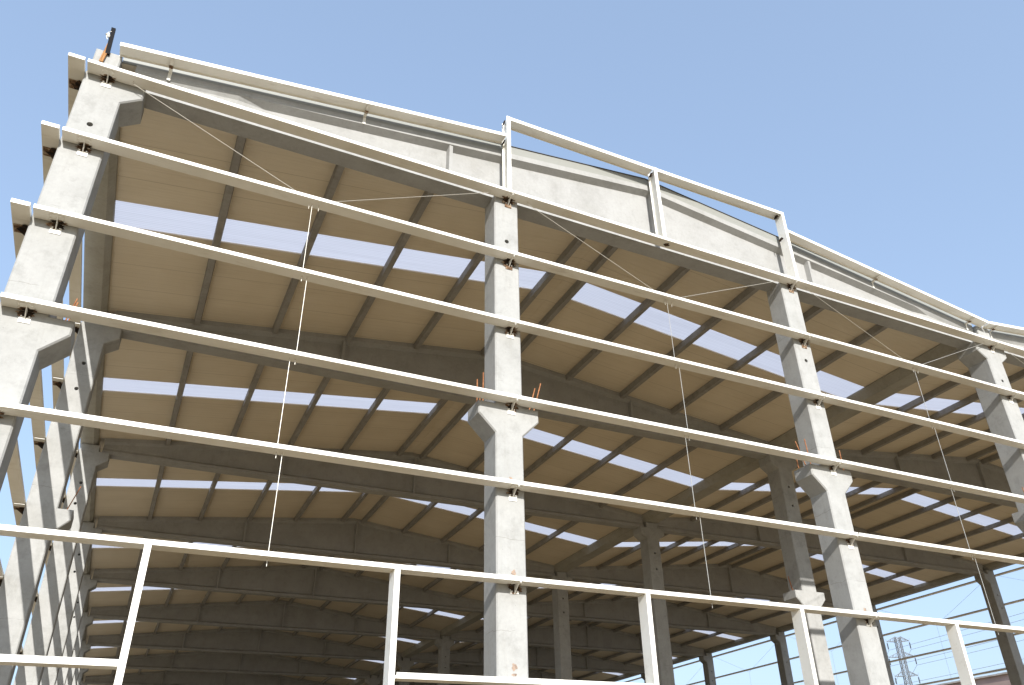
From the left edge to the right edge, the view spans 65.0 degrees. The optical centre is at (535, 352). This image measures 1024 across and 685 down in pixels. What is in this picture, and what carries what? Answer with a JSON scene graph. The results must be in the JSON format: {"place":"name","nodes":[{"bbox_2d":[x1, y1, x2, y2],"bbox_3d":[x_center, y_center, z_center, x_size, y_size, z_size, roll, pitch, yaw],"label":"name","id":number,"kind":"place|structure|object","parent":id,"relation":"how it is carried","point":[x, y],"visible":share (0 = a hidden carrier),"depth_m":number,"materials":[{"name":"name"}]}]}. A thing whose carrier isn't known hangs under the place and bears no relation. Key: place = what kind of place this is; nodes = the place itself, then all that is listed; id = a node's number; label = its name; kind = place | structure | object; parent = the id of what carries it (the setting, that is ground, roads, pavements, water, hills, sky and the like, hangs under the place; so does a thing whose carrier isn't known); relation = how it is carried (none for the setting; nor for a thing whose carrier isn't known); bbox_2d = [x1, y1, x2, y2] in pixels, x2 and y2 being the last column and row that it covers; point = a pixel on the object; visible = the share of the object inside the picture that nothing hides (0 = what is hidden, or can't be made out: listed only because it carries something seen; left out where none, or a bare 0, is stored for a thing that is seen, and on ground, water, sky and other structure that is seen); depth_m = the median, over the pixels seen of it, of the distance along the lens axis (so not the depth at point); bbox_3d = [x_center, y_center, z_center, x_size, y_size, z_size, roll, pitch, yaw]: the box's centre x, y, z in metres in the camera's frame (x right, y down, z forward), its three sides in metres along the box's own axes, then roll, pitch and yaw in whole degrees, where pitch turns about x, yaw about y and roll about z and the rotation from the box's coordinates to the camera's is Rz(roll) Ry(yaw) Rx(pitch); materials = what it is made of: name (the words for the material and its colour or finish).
{"place":"outdoors","nodes":[
{"label":"outdoors","id":0,"kind":"place"},
{"bbox_2d":[0,0,1023,684],"label":"sky","id":1,"kind":"structure","parent":0,"point":[887,136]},
{"bbox_2d":[937,672,1010,684],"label":"neighbouring hall","id":2,"kind":"structure","parent":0,"point":[1002,678],"depth_m":69.06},
{"label":"ground","id":3,"kind":"structure","parent":0,"visible":0},
{"bbox_2d":[885,636,920,684],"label":"electricity pylon","id":4,"kind":"object","parent":3,"relation":"on","point":[900,655],"visible":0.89,"depth_m":183.24,"materials":[{"name":"grey metal"}]},
{"bbox_2d":[890,640,995,666],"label":"power line","id":5,"kind":"object","parent":4,"relation":"hanging from","point":[943,653],"visible":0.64,"depth_m":167.28,"materials":[{"name":"black metal"}]},
{"bbox_2d":[900,663,1002,684],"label":"power line","id":6,"kind":"object","parent":4,"relation":"hanging from","point":[951,674],"visible":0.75,"depth_m":165.45,"materials":[{"name":"black metal"}]},
{"bbox_2d":[887,613,1021,653],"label":"power line","id":7,"kind":"object","parent":4,"relation":"hanging from","point":[943,635],"visible":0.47,"depth_m":170.73,"materials":[{"name":"black metal"}]},
{"bbox_2d":[894,619,1023,683],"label":"power line","id":8,"kind":"object","parent":4,"relation":"hanging from","point":[942,641],"visible":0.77,"depth_m":176.77,"materials":[{"name":"black metal"}]},
{"bbox_2d":[906,640,1021,684],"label":"power line","id":9,"kind":"object","parent":4,"relation":"hanging from","point":[950,657],"visible":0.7,"depth_m":173.36,"materials":[{"name":"black metal"}]},
{"label":"floor","id":10,"kind":"structure","parent":0,"visible":0},
{"bbox_2d":[0,42,1023,684],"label":"industrial hall","id":11,"kind":"structure","parent":10,"relation":"on","point":[348,390],"depth_m":21.74,"materials":[{"name":"concrete"}]},
{"bbox_2d":[99,45,106,62],"bbox_3d":[-7.089,-4.952,13.228,0.093,0.470,0.030,13,-33,-23],"label":"wooden batten","id":12,"kind":"object","parent":11,"relation":"on","point":[103,56],"visible":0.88,"depth_m":13.15,"materials":[{"name":"brown wood"}]},
{"bbox_2d":[105,27,115,55],"bbox_3d":[-7.089,-5.197,13.344,0.076,0.590,0.168,-15,-33,21],"label":"steel bar","id":13,"kind":"object","parent":11,"relation":"attached to","point":[110,35],"visible":1,"depth_m":13.33,"materials":[{"name":"black metal"}]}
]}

